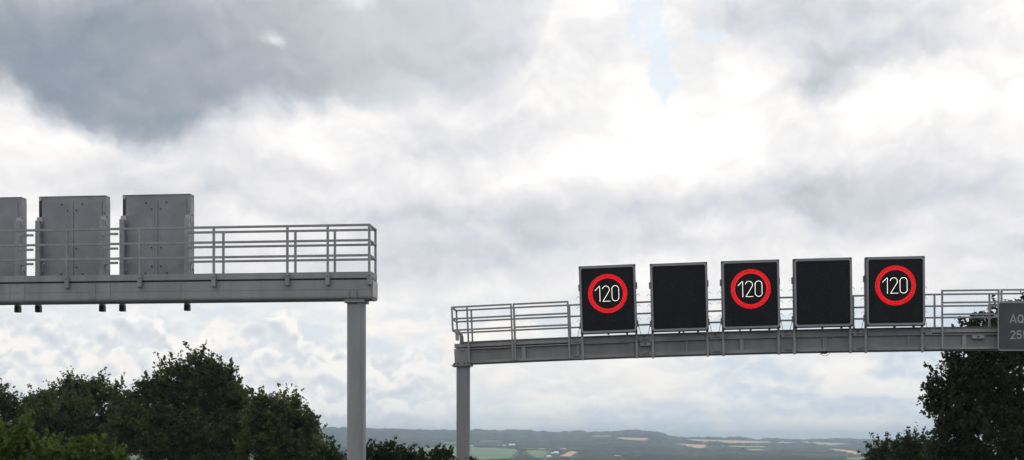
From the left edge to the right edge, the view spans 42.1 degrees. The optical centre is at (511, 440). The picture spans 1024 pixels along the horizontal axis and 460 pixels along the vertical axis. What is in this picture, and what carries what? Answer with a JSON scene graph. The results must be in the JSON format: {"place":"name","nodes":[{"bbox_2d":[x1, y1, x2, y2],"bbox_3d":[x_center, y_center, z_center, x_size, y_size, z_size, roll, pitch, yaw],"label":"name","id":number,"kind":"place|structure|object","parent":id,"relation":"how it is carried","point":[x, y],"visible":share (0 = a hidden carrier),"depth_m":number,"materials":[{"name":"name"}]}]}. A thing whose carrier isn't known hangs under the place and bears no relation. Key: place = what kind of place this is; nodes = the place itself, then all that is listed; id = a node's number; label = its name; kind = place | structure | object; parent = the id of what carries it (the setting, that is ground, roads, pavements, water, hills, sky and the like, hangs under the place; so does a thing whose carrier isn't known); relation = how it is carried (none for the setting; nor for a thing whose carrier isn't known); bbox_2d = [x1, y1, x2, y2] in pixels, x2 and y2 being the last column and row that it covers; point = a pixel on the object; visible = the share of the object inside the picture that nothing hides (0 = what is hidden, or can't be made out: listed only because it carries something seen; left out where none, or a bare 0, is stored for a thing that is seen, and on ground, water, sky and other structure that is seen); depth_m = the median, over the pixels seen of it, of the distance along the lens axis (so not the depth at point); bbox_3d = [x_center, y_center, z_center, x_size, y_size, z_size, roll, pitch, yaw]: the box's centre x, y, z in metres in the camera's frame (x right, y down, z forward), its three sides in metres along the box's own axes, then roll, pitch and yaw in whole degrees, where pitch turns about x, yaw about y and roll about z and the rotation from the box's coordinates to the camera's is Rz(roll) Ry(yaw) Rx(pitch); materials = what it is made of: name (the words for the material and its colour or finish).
{"place":"outdoors","nodes":[
{"label":"outdoors","id":0,"kind":"place"},
{"bbox_2d":[412,446,516,459],"bbox_3d":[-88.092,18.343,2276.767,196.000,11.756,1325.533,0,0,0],"label":"field","id":1,"kind":"structure","parent":0,"point":[487,453],"depth_m":2354.13,"materials":[{"name":"green plant"}]},
{"bbox_2d":[0,0,1023,441],"label":"sky","id":2,"kind":"structure","parent":0,"point":[494,151],"materials":[{"name":"white"}]},
{"bbox_2d":[527,450,547,457],"bbox_3d":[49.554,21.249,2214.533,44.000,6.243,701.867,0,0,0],"label":"field","id":3,"kind":"structure","parent":0,"point":[537,453],"depth_m":2294.70,"materials":[{"name":"green plant"}]},
{"bbox_2d":[93,433,1016,459],"bbox_3d":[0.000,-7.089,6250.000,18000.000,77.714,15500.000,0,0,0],"label":"ground","id":4,"kind":"structure","parent":0,"point":[524,452],"depth_m":2715.06,"materials":[{"name":"green plant"}]},
{"bbox_2d":[0,378,26,438],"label":"leafy tree","id":5,"kind":"object","parent":4,"relation":"on","point":[9,405],"visible":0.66,"depth_m":77.72,"materials":[{"name":"green plant"}]},
{"bbox_2d":[0,407,141,459],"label":"hedge bush","id":6,"kind":"object","parent":4,"relation":"on","point":[13,447],"visible":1,"depth_m":17.89,"materials":[{"name":"green plant"}]},
{"bbox_2d":[10,366,143,459],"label":"leafy tree","id":7,"kind":"object","parent":4,"relation":"on","point":[74,408],"visible":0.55,"depth_m":86.24,"materials":[{"name":"green plant"}]},
{"bbox_2d":[100,340,254,459],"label":"leafy tree","id":8,"kind":"object","parent":4,"relation":"on","point":[169,425],"visible":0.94,"depth_m":78.78,"materials":[{"name":"green plant"}]},
{"bbox_2d":[0,224,377,459],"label":"sign gantry","id":9,"kind":"object","parent":4,"relation":"on","point":[356,292],"visible":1,"depth_m":32.42,"materials":[{"name":"grey metal"}]},
{"bbox_2d":[0,197,26,312],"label":"message sign","id":10,"kind":"object","parent":9,"relation":"attached to","point":[13,212],"visible":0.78,"depth_m":33.91,"materials":[{"name":"grey metal"}]},
{"bbox_2d":[0,202,17,275],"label":"rear door","id":11,"kind":"structure","parent":10,"relation":"in","point":[8,210],"depth_m":33.92,"materials":[{"name":"paint"}]},
{"bbox_2d":[35,195,109,312],"bbox_3d":[-11.143,-4.724,33.818,2.271,2.951,0.523,0,0,6],"label":"message sign","id":12,"kind":"object","parent":9,"relation":"attached to","point":[62,212],"visible":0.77,"depth_m":33.73,"materials":[{"name":"grey metal"}]},
{"bbox_2d":[42,201,69,275],"bbox_3d":[-11.574,-5.103,33.788,0.748,1.935,0.033,0,0,6],"label":"rear door","id":13,"kind":"structure","parent":12,"relation":"in","point":[56,213],"depth_m":33.78,"materials":[{"name":"paint"}]},
{"bbox_2d":[74,200,101,274],"bbox_3d":[-10.741,-5.103,33.704,0.748,1.935,0.033,0,0,6],"label":"rear door","id":14,"kind":"structure","parent":12,"relation":"in","point":[87,214],"depth_m":33.71,"materials":[{"name":"paint"}]},
{"bbox_2d":[119,194,193,311],"bbox_3d":[-8.950,-4.724,33.599,2.271,2.951,0.523,0,0,6],"label":"message sign","id":15,"kind":"object","parent":9,"relation":"attached to","point":[161,210],"visible":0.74,"depth_m":33.51,"materials":[{"name":"metal"}]},
{"bbox_2d":[126,200,154,274],"bbox_3d":[-9.379,-5.103,33.567,0.748,1.935,0.033,0,0,6],"label":"rear door","id":16,"kind":"structure","parent":15,"relation":"in","point":[141,213],"depth_m":33.56,"materials":[{"name":"paint"}]},
{"bbox_2d":[158,199,186,273],"bbox_3d":[-8.527,-5.103,33.474,0.748,1.935,0.033,0,0,6],"label":"rear door","id":17,"kind":"structure","parent":15,"relation":"in","point":[171,212],"depth_m":33.49,"materials":[{"name":"paint"}]},
{"bbox_2d":[232,383,333,459],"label":"leafy tree","id":18,"kind":"object","parent":4,"relation":"on","point":[294,433],"visible":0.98,"depth_m":71.34,"materials":[{"name":"green plant"}]},
{"bbox_2d":[312,439,346,459],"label":"shrub","id":19,"kind":"object","parent":4,"relation":"on","point":[333,453],"visible":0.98,"depth_m":43.00,"materials":[{"name":"green plant"}]},
{"bbox_2d":[366,435,403,459],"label":"shrub","id":20,"kind":"object","parent":4,"relation":"on","point":[385,453],"visible":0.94,"depth_m":38.91,"materials":[{"name":"green plant"}]},
{"bbox_2d":[398,443,417,459],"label":"shrub","id":21,"kind":"object","parent":4,"relation":"on","point":[409,455],"visible":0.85,"depth_m":39.88,"materials":[{"name":"green plant"}]},
{"bbox_2d":[413,443,456,459],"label":"shrub","id":22,"kind":"object","parent":4,"relation":"on","point":[437,453],"visible":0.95,"depth_m":40.86,"materials":[{"name":"green plant"}]},
{"bbox_2d":[248,427,950,459],"bbox_3d":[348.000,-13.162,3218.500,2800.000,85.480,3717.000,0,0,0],"label":"distant wood","id":23,"kind":"object","parent":4,"relation":"on","point":[658,446],"visible":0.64,"depth_m":3336.10,"materials":[{"name":"green plant"}]},
{"bbox_2d":[451,289,1023,459],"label":"sign gantry","id":24,"kind":"object","parent":4,"relation":"on","point":[468,355],"visible":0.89,"depth_m":41.64,"materials":[{"name":"metal"}]},
{"bbox_2d":[576,264,644,359],"bbox_3d":[3.009,-3.987,41.515,2.271,2.904,0.523,-2,0,5],"label":"message sign","id":25,"kind":"object","parent":24,"relation":"attached to","point":[608,301],"visible":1,"depth_m":41.27,"materials":[{"name":"grey metal"}]},
{"bbox_2d":[646,262,715,357],"bbox_3d":[5.194,-4.032,41.307,2.271,2.904,0.523,-1,0,5],"label":"message sign","id":26,"kind":"object","parent":24,"relation":"attached to","point":[679,292],"visible":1,"depth_m":41.07,"materials":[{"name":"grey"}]},
{"bbox_2d":[714,259,786,355],"bbox_3d":[7.363,-4.084,41.101,2.271,2.904,0.523,-1,0,5],"label":"message sign","id":27,"kind":"object","parent":24,"relation":"attached to","point":[750,295],"visible":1,"depth_m":40.86,"materials":[{"name":"black metal"}]},
{"bbox_2d":[785,257,858,353],"bbox_3d":[9.530,-4.122,40.895,2.271,2.904,0.523,-1,0,5],"label":"message sign","id":28,"kind":"object","parent":24,"relation":"attached to","point":[821,289],"visible":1,"depth_m":40.65,"materials":[{"name":"black plastic"}]},
{"bbox_2d":[856,256,930,352],"bbox_3d":[11.683,-4.141,40.691,2.271,2.904,0.523,0,0,5],"label":"message sign","id":29,"kind":"object","parent":24,"relation":"attached to","point":[894,292],"visible":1,"depth_m":40.45,"materials":[{"name":"black plastic"}]},
{"bbox_2d":[997,302,1023,350],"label":"location board","id":30,"kind":"object","parent":24,"relation":"attached to","point":[1010,326],"visible":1,"depth_m":40.27,"materials":[{"name":"grey metal"}]},
{"bbox_2d":[856,422,933,459],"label":"willow tree","id":31,"kind":"object","parent":4,"relation":"on","point":[907,447],"visible":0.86,"depth_m":59.68,"materials":[{"name":"green plant"}]},
{"bbox_2d":[916,291,1023,459],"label":"maple tree","id":32,"kind":"object","parent":4,"relation":"on","point":[978,393],"visible":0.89,"depth_m":51.16,"materials":[{"name":"green plant"}]},
{"bbox_2d":[562,451,577,455],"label":"field","id":33,"kind":"structure","parent":0,"point":[570,453],"depth_m":2316.08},
{"bbox_2d":[617,437,648,440],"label":"field","id":34,"kind":"structure","parent":0,"point":[643,439],"depth_m":3850.31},
{"bbox_2d":[681,444,704,447],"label":"field","id":35,"kind":"structure","parent":0,"point":[698,445],"depth_m":3571.64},
{"bbox_2d":[689,439,768,442],"bbox_3d":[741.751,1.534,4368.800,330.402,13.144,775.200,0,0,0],"label":"field","id":36,"kind":"structure","parent":0,"point":[732,441],"depth_m":4477.24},
{"bbox_2d":[718,445,764,446],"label":"field","id":37,"kind":"structure","parent":0,"point":[747,446],"depth_m":3557.48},
{"bbox_2d":[805,442,845,444],"bbox_3d":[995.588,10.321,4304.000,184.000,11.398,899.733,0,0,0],"label":"field","id":38,"kind":"structure","parent":0,"point":[822,443],"depth_m":4305.62,"materials":[{"name":"plant"}]},
{"bbox_2d":[832,449,859,453],"bbox_3d":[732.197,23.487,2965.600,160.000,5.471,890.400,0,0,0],"label":"field","id":39,"kind":"structure","parent":0,"point":[851,451],"depth_m":3040.75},
{"bbox_2d":[846,457,868,459],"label":"field","id":40,"kind":"structure","parent":0,"point":[855,458],"depth_m":2003.73,"materials":[{"name":"green plant"}]}
]}

